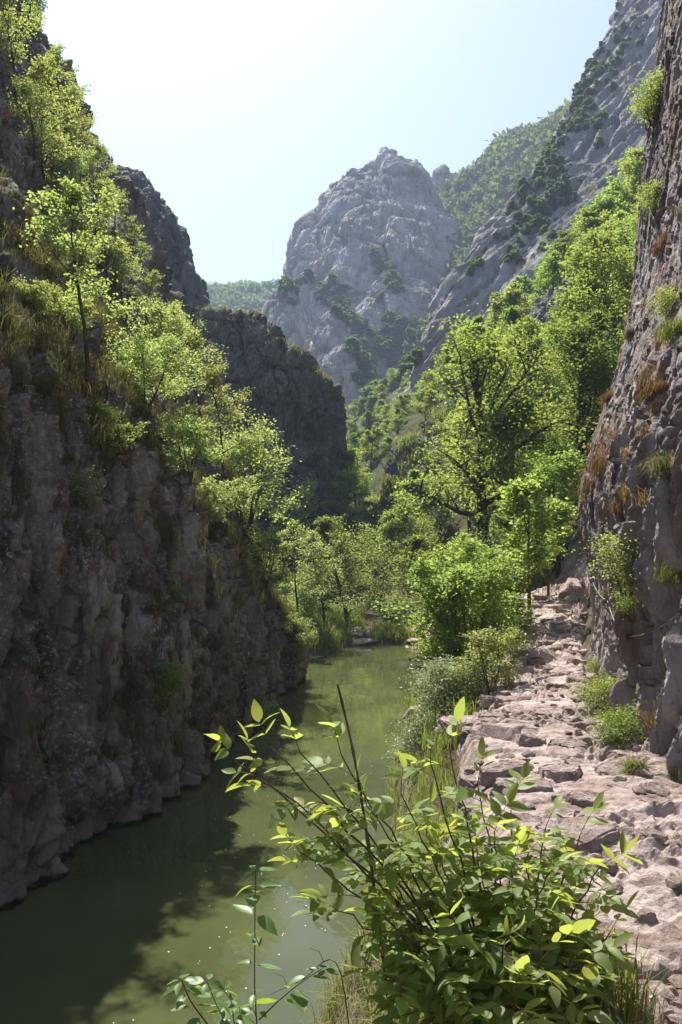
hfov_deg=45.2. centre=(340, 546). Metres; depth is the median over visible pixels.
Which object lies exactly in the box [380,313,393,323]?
peak shrub
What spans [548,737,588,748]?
flat stone
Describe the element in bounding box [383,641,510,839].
bank grass
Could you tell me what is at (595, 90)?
mountain shrub
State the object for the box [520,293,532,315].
broadleaf tree
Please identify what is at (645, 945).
loose stone
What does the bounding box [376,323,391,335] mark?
peak shrub
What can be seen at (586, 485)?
grass tussock
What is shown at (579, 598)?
flat stone
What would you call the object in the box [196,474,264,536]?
shrub
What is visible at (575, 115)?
mountain shrub
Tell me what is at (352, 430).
broadleaf tree
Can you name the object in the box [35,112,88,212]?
slender tree
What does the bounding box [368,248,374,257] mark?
peak shrub
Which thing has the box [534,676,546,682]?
flat stone
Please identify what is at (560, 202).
mountain shrub
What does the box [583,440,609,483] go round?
grass tussock
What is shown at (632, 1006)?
bush grass
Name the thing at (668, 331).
grass tussock
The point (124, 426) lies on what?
shrub
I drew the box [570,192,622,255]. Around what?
broadleaf tree
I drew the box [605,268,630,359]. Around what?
broadleaf tree
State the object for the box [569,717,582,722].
loose stone
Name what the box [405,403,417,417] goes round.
broadleaf tree
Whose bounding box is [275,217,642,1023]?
ground
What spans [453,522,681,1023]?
path
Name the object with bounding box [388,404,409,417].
broadleaf tree
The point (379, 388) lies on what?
broadleaf tree
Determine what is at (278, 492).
slender tree
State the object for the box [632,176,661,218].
wall plant
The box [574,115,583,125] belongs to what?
mountain shrub
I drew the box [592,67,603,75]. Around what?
mountain shrub
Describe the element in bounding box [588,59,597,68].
mountain shrub
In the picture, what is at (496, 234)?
mountain shrub
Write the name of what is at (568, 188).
mountain shrub
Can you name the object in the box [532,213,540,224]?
mountain shrub
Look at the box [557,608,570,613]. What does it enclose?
flat stone
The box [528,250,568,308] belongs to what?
broadleaf tree
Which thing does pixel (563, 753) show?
boulder
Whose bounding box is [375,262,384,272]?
peak shrub
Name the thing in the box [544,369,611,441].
broadleaf tree
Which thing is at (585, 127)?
mountain shrub
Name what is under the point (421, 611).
broadleaf tree
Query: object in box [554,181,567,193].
mountain shrub
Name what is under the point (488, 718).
flat stone
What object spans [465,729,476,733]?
loose stone
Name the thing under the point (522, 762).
boulder
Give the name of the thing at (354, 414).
broadleaf tree
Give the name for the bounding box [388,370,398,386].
broadleaf tree
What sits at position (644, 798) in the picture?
flat stone
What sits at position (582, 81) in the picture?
mountain shrub
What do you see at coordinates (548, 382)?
broadleaf tree
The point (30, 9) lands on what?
slender tree
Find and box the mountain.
[399,0,662,415]
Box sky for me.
[40,0,616,284]
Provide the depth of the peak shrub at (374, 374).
256.80 m
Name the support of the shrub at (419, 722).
on the ground at (457, 523)
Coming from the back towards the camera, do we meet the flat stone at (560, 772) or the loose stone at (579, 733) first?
the loose stone at (579, 733)
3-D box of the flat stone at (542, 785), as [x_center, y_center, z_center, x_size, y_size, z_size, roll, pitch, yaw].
[1.261,1.698,5.716,0.449,0.128,0.343,0,0,-4]
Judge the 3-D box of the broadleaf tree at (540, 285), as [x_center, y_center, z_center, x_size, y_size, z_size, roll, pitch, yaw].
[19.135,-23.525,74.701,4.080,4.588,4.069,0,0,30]
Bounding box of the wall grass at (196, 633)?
[0,396,303,761]
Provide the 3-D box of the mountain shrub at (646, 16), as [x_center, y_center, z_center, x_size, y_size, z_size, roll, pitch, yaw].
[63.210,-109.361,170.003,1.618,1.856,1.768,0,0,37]
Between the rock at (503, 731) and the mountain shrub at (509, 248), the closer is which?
the rock at (503, 731)
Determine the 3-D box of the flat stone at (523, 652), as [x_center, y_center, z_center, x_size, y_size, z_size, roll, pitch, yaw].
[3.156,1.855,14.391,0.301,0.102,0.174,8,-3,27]
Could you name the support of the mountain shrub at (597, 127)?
on the mountain
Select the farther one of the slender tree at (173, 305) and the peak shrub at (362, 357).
the peak shrub at (362, 357)
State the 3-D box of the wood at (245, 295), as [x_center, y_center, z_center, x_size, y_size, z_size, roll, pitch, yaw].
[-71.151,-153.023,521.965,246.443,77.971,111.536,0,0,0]
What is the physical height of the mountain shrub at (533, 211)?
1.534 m
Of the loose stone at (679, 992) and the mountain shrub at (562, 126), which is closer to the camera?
the loose stone at (679, 992)
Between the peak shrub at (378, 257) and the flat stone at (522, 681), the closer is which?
the flat stone at (522, 681)
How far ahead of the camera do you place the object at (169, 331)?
29.94 m
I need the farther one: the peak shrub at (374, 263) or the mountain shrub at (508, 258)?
the peak shrub at (374, 263)
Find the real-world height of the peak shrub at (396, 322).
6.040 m
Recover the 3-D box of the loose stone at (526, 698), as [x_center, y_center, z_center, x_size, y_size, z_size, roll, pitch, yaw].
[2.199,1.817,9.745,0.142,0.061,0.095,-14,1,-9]
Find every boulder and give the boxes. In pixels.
[402,705,420,721]
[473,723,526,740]
[508,759,532,770]
[522,623,550,632]
[529,647,556,659]
[542,746,577,760]
[543,604,570,612]
[559,578,583,593]
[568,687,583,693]
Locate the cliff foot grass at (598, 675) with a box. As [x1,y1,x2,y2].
[576,662,668,752]
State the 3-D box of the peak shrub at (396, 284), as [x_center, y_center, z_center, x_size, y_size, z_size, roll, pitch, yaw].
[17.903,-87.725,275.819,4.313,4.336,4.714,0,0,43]
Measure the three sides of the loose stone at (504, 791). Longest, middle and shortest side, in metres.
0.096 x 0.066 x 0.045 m
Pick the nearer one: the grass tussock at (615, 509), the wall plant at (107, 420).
the grass tussock at (615, 509)
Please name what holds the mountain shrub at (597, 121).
on the mountain
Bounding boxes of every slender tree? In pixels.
[0,0,52,107]
[1,70,62,177]
[10,53,90,210]
[13,0,52,56]
[13,172,163,383]
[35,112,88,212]
[37,36,96,132]
[44,72,99,146]
[45,140,92,231]
[59,99,99,183]
[76,140,122,202]
[76,173,119,251]
[98,178,135,239]
[101,244,166,333]
[113,222,151,283]
[126,269,164,342]
[143,296,201,401]
[146,299,207,376]
[159,329,250,444]
[187,362,263,483]
[248,469,288,562]
[264,475,346,581]
[264,517,340,617]
[293,530,368,625]
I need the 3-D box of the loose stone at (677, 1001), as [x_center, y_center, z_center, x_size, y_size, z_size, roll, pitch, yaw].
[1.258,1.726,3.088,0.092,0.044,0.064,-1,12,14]
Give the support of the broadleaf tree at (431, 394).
on the ground at (457, 523)
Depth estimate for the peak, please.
304.47 m
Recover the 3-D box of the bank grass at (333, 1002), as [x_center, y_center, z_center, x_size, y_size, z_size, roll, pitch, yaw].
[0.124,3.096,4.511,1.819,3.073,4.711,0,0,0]
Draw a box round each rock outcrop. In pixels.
[367,408,452,552]
[499,276,580,406]
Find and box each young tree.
[492,473,574,619]
[518,499,577,596]
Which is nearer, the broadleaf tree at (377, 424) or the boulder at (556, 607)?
the boulder at (556, 607)
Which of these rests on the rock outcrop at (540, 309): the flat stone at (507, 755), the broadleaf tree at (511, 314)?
the broadleaf tree at (511, 314)
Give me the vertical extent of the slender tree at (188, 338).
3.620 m
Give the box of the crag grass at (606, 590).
[574,110,681,730]
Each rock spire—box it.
[261,290,307,349]
[308,311,355,366]
[321,344,364,414]
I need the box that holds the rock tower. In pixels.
[114,165,211,308]
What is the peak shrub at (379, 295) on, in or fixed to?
on the peak
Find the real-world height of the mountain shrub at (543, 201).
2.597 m
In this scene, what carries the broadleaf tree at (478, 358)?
on the ground at (457, 523)
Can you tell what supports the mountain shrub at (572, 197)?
on the mountain
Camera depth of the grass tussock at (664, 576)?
6.39 m
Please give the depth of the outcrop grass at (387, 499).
59.45 m
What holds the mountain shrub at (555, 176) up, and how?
on the mountain
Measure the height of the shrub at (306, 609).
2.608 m
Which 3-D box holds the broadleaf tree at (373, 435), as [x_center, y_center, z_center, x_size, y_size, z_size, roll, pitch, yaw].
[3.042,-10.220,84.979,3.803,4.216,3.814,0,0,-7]
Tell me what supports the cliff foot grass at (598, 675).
on the ground at (457, 523)
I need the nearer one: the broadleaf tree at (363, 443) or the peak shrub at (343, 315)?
the broadleaf tree at (363, 443)
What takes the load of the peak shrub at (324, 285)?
on the peak
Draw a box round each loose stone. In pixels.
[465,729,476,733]
[500,690,510,695]
[502,788,507,794]
[520,696,531,700]
[521,750,534,757]
[565,707,576,711]
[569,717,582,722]
[570,696,579,701]
[574,731,582,735]
[602,883,623,893]
[613,776,626,781]
[632,785,645,794]
[634,908,655,923]
[639,943,647,948]
[648,832,667,844]
[660,991,674,1000]
[665,875,681,888]
[667,974,681,987]
[668,996,681,1008]
[677,989,681,996]
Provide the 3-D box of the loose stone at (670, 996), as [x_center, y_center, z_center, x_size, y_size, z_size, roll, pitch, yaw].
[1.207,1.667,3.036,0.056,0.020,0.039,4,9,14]
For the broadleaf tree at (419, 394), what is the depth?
80.38 m
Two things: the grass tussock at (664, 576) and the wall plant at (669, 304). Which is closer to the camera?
the grass tussock at (664, 576)
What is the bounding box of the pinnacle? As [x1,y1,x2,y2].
[431,164,452,186]
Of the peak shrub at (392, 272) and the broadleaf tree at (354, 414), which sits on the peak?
the peak shrub at (392, 272)
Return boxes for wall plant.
[63,460,112,513]
[86,399,126,437]
[138,654,202,712]
[169,582,188,603]
[251,696,281,728]
[564,670,627,716]
[574,522,646,600]
[579,655,598,674]
[579,699,647,746]
[606,585,641,622]
[623,61,663,127]
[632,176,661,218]
[645,283,681,319]
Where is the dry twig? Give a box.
[272,948,348,1023]
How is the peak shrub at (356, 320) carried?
on the peak
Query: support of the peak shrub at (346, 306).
on the peak
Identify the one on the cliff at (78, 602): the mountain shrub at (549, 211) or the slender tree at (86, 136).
the slender tree at (86, 136)
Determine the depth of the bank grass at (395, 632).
39.73 m
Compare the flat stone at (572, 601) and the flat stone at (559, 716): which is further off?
the flat stone at (572, 601)
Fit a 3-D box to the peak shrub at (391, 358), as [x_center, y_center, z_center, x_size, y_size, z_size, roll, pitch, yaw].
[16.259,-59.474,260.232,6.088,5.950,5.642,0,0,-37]
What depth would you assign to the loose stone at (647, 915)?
3.65 m
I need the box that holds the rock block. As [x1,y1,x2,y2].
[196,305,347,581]
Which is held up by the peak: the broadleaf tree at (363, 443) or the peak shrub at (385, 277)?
the peak shrub at (385, 277)
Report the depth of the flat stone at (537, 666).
12.78 m
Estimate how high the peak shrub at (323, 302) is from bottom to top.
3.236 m
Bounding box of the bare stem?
[318,684,391,1023]
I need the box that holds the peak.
[283,146,458,386]
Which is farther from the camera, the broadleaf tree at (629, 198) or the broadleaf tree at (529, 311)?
the broadleaf tree at (529, 311)
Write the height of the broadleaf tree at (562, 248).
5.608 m
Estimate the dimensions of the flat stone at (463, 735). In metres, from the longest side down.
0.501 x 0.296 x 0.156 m
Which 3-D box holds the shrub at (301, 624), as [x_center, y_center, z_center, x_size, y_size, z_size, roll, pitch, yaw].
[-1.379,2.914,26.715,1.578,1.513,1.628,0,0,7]
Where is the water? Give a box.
[0,644,424,1023]
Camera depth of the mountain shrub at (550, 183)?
142.17 m
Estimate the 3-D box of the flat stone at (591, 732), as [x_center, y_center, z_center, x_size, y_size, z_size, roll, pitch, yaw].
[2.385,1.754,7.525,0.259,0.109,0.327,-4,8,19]
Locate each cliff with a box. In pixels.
[0,0,307,911]
[578,0,681,779]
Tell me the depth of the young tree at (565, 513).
19.12 m
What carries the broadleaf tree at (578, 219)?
on the ground at (457, 523)
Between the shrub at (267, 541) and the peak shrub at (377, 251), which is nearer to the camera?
the shrub at (267, 541)
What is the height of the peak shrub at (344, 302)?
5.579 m
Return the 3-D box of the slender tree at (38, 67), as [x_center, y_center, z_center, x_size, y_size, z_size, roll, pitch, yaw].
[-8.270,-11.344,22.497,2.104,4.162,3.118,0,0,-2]
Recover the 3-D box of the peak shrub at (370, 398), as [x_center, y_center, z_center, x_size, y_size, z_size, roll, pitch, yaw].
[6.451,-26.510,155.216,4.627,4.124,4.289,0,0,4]
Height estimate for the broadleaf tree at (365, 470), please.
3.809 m
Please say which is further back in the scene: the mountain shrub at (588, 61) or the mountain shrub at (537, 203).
the mountain shrub at (588, 61)
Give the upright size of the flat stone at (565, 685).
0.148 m
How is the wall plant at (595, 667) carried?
on the path
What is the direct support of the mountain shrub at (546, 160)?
on the mountain
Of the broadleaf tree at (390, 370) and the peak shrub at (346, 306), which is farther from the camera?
the peak shrub at (346, 306)
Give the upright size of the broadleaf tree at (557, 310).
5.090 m
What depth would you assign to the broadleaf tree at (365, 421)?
137.53 m
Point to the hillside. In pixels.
(465, 213)
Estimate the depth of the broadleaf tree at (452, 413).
56.14 m
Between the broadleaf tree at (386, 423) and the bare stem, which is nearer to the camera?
the bare stem
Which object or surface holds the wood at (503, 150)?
on the hillside
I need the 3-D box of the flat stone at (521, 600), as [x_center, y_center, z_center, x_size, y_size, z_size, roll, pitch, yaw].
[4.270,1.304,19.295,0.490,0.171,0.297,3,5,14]
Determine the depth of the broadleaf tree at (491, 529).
34.72 m
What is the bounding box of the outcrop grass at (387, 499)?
[370,396,463,550]
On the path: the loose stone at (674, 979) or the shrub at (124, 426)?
the loose stone at (674, 979)
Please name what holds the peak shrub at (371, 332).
on the peak
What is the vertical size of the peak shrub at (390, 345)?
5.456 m
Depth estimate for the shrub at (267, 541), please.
26.54 m
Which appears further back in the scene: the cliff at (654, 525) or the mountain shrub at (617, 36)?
the mountain shrub at (617, 36)
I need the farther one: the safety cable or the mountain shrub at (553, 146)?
the mountain shrub at (553, 146)
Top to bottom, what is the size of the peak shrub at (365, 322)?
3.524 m
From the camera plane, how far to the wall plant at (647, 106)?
13.06 m
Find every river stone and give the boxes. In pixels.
[351,628,365,632]
[351,632,362,635]
[353,638,372,644]
[365,631,380,636]
[406,637,419,642]
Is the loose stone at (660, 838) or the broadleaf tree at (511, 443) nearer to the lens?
the loose stone at (660, 838)
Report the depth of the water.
11.12 m
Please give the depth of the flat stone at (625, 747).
6.99 m
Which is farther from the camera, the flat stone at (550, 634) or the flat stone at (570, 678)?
the flat stone at (550, 634)
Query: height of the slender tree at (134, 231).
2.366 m
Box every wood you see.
[206,279,282,311]
[394,98,573,368]
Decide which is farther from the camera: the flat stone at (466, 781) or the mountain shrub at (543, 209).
the mountain shrub at (543, 209)
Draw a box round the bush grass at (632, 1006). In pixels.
[418,883,681,1023]
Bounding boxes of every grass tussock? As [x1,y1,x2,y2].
[576,473,590,493]
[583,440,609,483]
[600,387,613,403]
[604,753,654,777]
[606,497,622,515]
[623,327,633,339]
[630,360,667,413]
[631,446,679,480]
[643,557,681,584]
[648,228,668,255]
[648,308,681,344]
[657,760,681,783]
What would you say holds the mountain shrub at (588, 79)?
on the mountain
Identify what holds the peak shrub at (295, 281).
on the peak
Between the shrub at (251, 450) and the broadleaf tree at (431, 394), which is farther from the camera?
the broadleaf tree at (431, 394)
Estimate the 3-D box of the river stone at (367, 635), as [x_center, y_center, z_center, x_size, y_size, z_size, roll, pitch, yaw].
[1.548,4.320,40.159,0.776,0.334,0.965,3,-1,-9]
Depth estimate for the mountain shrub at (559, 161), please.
149.32 m
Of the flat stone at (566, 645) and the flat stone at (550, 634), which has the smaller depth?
the flat stone at (566, 645)
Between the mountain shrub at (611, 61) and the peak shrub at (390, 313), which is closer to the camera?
the mountain shrub at (611, 61)
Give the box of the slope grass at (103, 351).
[0,1,277,600]
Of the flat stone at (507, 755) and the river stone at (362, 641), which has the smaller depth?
the flat stone at (507, 755)
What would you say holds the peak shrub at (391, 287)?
on the peak
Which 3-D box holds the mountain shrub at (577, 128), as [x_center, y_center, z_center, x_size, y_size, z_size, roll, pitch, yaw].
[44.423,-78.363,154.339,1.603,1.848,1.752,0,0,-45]
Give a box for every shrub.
[10,271,67,326]
[45,289,98,341]
[49,228,104,277]
[79,226,138,287]
[100,313,213,420]
[101,421,149,472]
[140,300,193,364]
[144,406,229,483]
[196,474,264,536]
[207,406,308,534]
[241,522,303,590]
[277,278,294,291]
[277,580,331,624]
[277,611,322,657]
[281,274,294,284]
[281,287,289,297]
[287,297,296,305]
[288,564,345,607]
[292,277,302,286]
[294,286,299,295]
[300,267,315,283]
[314,281,322,290]
[316,294,325,302]
[319,282,329,291]
[321,299,329,305]
[325,273,338,288]
[329,304,342,315]
[336,284,347,292]
[336,295,350,305]
[336,307,342,316]
[340,311,352,326]
[341,300,348,309]
[342,305,350,311]
[343,284,351,292]
[344,337,362,355]
[346,308,355,322]
[350,325,363,335]
[351,370,367,387]
[352,318,362,332]
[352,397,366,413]
[355,349,371,365]
[355,352,371,368]
[358,318,368,327]
[358,337,368,349]
[360,363,374,382]
[361,386,378,402]
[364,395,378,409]
[365,327,375,337]
[366,394,387,411]
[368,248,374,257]
[368,537,536,672]
[369,342,386,355]
[369,358,378,371]
[371,372,383,379]
[372,260,380,266]
[373,335,386,343]
[374,249,382,256]
[375,254,385,262]
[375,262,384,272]
[375,291,384,301]
[375,702,435,765]
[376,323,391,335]
[379,339,394,353]
[380,273,394,283]
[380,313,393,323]
[382,334,393,341]
[384,260,396,269]
[384,349,396,366]
[385,281,394,289]
[386,309,396,324]
[387,269,396,275]
[387,279,399,290]
[390,362,412,386]
[391,353,400,366]
[392,275,400,283]
[392,314,408,330]
[395,285,405,292]
[396,357,410,369]
[398,650,519,718]
[402,592,488,672]
[404,326,416,342]
[404,349,422,366]
[406,347,422,360]
[407,532,556,638]
[450,620,535,694]
[464,262,474,273]
[467,270,474,276]
[474,258,484,266]
[491,231,501,238]
[503,254,513,262]
[506,200,516,209]
[506,244,516,251]
[509,248,522,264]
[512,210,522,220]
[515,176,527,190]
[515,235,523,242]
[516,187,526,196]
[519,184,527,191]
[519,222,531,235]
[521,214,532,222]
[525,194,535,206]
[526,194,537,205]
[526,208,536,215]
[532,169,541,177]
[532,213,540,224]
[533,166,543,172]
[533,181,541,189]
[533,199,541,209]
[535,176,546,187]
[536,205,547,215]
[536,224,548,234]
[538,216,551,224]
[538,241,546,250]
[539,198,545,205]
[540,142,551,155]
[541,204,551,215]
[543,145,550,157]
[543,157,550,165]
[544,179,554,189]
[544,187,557,199]
[545,165,557,175]
[545,193,555,206]
[545,229,559,237]
[548,157,557,165]
[549,143,560,150]
[549,148,559,155]
[550,153,557,162]
[551,174,559,182]
[552,201,558,210]
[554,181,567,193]
[555,128,562,135]
[556,155,565,165]
[556,164,565,173]
[557,121,565,129]
[557,172,571,183]
[558,197,569,205]
[560,183,566,196]
[560,197,569,205]
[563,184,573,194]
[565,120,573,128]
[566,191,577,202]
[571,87,579,95]
[571,110,579,119]
[573,125,581,132]
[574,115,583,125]
[575,109,584,115]
[578,78,588,86]
[578,97,585,104]
[581,123,588,130]
[583,58,592,68]
[583,87,589,95]
[583,95,593,103]
[585,77,591,85]
[587,101,596,108]
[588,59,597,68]
[589,65,598,72]
[591,69,599,77]
[591,87,598,93]
[591,117,603,126]
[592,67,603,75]
[592,135,604,148]
[593,79,601,85]
[595,124,602,130]
[596,111,603,118]
[598,109,607,117]
[606,48,610,54]
[607,80,616,90]
[608,59,615,65]
[612,34,620,40]
[615,1,622,8]
[633,37,644,45]
[642,13,648,21]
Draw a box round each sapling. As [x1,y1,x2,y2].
[159,974,256,1023]
[233,865,338,1023]
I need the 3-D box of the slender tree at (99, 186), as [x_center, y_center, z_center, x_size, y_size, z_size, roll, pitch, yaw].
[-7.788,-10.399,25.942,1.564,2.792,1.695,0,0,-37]
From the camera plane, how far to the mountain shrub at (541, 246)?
128.05 m
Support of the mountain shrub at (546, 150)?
on the mountain
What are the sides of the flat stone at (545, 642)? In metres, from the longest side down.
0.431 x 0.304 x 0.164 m
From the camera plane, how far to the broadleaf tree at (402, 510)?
46.88 m
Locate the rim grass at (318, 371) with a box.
[196,304,345,406]
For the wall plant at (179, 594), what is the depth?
15.46 m
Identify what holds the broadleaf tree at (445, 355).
on the ground at (457, 523)
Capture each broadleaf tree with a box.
[283,513,397,619]
[322,468,372,540]
[335,511,430,608]
[340,448,375,508]
[344,405,358,419]
[346,421,358,436]
[346,428,359,446]
[346,430,372,461]
[349,466,374,504]
[349,495,382,550]
[354,427,387,463]
[356,398,366,413]
[356,434,371,454]
[359,410,380,430]
[359,411,375,430]
[359,495,440,597]
[364,401,374,413]
[370,378,384,387]
[372,384,386,396]
[372,422,382,427]
[372,531,450,634]
[375,399,387,416]
[376,407,394,427]
[377,378,393,393]
[377,391,387,401]
[378,436,399,459]
[380,404,392,422]
[381,418,399,434]
[384,393,416,420]
[386,408,405,425]
[386,414,404,434]
[387,368,394,386]
[388,298,600,566]
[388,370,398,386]
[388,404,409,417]
[388,469,455,555]
[389,379,397,390]
[393,379,408,399]
[401,562,462,641]
[403,440,495,531]
[405,370,411,381]
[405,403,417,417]
[408,386,435,419]
[410,389,445,416]
[413,371,439,390]
[417,367,451,401]
[428,344,472,406]
[432,399,501,464]
[436,399,473,449]
[437,442,514,549]
[450,315,501,399]
[456,391,575,569]
[464,513,559,592]
[471,312,591,523]
[474,426,574,554]
[480,336,570,417]
[483,347,616,473]
[484,281,532,336]
[484,315,500,337]
[490,306,627,493]
[493,305,527,357]
[502,318,556,396]
[503,274,539,310]
[509,432,585,578]
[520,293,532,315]
[520,313,616,398]
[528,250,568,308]
[529,261,559,301]
[531,279,545,303]
[534,242,575,284]
[541,267,631,409]
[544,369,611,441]
[548,295,611,377]
[549,229,577,275]
[554,227,634,367]
[560,223,635,321]
[569,194,622,250]
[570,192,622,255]
[570,205,588,240]
[570,208,613,268]
[570,230,585,243]
[581,210,635,284]
[594,216,636,300]
[595,180,637,217]
[602,146,643,207]
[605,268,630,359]
[609,204,637,258]
[617,147,643,198]
[624,224,635,264]
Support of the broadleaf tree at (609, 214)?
on the ground at (457, 523)
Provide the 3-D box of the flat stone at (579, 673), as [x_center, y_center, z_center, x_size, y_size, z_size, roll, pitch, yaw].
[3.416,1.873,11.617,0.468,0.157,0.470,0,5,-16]
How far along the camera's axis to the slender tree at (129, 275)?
25.83 m
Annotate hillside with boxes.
[448,151,527,258]
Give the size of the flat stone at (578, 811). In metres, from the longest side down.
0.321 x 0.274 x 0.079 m
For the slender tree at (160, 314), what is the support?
on the cliff at (78, 602)
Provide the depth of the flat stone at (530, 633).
16.27 m
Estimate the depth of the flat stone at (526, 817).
5.12 m
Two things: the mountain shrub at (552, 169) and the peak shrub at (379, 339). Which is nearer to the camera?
the mountain shrub at (552, 169)
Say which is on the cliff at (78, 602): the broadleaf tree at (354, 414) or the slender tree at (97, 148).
the slender tree at (97, 148)
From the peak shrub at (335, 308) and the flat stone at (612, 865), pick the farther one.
the peak shrub at (335, 308)
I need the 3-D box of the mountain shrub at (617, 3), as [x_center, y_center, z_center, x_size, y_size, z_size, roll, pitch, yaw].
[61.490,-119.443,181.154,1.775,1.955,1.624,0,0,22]
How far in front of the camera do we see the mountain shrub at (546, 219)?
136.29 m
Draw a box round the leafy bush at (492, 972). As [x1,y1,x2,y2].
[205,697,642,1023]
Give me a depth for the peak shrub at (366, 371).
207.53 m
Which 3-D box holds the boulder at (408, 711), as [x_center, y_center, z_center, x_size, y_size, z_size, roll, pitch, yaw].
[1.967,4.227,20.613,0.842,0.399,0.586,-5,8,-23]
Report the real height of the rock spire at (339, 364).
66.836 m
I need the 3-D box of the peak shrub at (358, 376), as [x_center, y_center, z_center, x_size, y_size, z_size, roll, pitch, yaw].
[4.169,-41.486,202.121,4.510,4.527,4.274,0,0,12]
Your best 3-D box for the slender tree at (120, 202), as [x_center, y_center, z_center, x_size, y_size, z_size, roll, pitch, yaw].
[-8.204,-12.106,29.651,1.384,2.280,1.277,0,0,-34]
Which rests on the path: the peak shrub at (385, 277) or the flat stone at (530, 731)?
the flat stone at (530, 731)
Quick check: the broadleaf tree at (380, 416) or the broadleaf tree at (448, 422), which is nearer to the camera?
the broadleaf tree at (448, 422)
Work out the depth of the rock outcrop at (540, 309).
60.62 m
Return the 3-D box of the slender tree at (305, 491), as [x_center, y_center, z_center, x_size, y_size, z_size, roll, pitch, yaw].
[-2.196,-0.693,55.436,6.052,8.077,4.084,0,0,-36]
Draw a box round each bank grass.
[278,593,373,654]
[300,814,546,1023]
[366,618,416,642]
[375,718,475,897]
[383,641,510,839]
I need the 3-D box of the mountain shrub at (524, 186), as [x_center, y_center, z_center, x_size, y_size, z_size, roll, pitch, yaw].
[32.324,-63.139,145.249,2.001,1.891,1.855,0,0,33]
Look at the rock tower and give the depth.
73.49 m
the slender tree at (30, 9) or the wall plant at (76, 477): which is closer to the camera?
the wall plant at (76, 477)
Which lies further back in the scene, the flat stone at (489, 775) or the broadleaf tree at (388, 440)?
the broadleaf tree at (388, 440)
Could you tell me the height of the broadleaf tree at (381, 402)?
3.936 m
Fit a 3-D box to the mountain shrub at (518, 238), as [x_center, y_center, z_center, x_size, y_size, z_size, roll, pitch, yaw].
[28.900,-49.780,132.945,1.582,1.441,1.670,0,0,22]
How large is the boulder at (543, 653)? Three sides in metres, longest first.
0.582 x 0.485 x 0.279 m
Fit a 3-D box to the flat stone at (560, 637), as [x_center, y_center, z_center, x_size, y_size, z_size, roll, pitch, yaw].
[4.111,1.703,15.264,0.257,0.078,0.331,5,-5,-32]
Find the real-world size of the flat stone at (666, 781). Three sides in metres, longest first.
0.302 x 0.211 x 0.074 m
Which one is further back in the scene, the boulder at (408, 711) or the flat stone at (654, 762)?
the boulder at (408, 711)
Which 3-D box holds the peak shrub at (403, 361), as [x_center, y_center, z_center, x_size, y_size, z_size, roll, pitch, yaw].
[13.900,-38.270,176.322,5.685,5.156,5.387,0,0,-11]
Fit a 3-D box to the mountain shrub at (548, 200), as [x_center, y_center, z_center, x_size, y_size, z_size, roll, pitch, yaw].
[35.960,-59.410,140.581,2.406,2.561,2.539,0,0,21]
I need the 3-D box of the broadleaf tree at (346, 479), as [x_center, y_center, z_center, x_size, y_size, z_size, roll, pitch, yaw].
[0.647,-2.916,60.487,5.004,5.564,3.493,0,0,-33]
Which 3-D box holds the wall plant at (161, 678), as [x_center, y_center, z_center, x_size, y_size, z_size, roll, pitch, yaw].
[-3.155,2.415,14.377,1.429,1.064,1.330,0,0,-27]
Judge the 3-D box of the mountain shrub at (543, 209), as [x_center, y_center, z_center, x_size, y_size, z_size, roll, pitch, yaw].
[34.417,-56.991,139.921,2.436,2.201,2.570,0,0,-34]
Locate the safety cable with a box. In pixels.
[591,580,681,639]
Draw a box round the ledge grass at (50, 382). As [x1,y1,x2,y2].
[0,165,316,635]
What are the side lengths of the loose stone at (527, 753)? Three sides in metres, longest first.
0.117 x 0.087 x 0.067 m
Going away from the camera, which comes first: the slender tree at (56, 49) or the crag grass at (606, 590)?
the crag grass at (606, 590)
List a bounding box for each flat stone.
[434,715,481,736]
[454,835,487,865]
[456,797,475,815]
[457,775,477,788]
[458,726,480,744]
[463,766,474,774]
[468,809,480,818]
[476,694,494,707]
[478,712,504,717]
[478,761,522,786]
[481,717,494,720]
[489,775,552,795]
[490,685,510,691]
[493,695,518,708]
[495,752,514,758]
[501,704,523,713]
[503,718,541,729]
[503,813,542,826]
[512,733,545,746]
[513,597,526,604]
[514,649,527,654]
[516,844,551,861]
[519,679,527,684]
[521,728,538,734]
[523,630,541,635]
[526,658,544,663]
[531,603,542,608]
[532,595,548,598]
[532,707,562,715]
[533,664,542,669]
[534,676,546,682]
[534,815,620,852]
[537,763,582,782]
[538,639,554,646]
[540,618,553,621]
[542,633,563,636]
[543,664,556,673]
[548,647,561,651]
[548,663,580,676]
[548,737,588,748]
[550,621,565,626]
[551,683,560,688]
[553,625,572,632]
[554,635,568,638]
[556,714,567,719]
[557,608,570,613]
[558,592,578,596]
[559,599,576,603]
[560,682,587,690]
[562,642,578,648]
[564,757,593,763]
[565,790,604,807]
[566,659,586,665]
[566,674,591,682]
[567,720,596,728]
[569,649,587,657]
[570,671,595,678]
[571,623,586,629]
[573,596,584,600]
[573,809,582,816]
[575,629,588,638]
[579,612,587,616]
[587,858,617,872]
[588,727,611,738]
[595,762,628,775]
[606,749,637,760]
[620,740,640,749]
[630,979,670,997]
[633,755,668,778]
[635,828,664,837]
[639,782,669,796]
[639,794,652,801]
[652,775,680,788]
[662,1007,681,1023]
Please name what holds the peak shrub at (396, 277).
on the peak
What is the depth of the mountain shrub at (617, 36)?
170.40 m
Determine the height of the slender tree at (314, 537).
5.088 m
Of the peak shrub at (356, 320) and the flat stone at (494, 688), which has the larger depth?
the peak shrub at (356, 320)

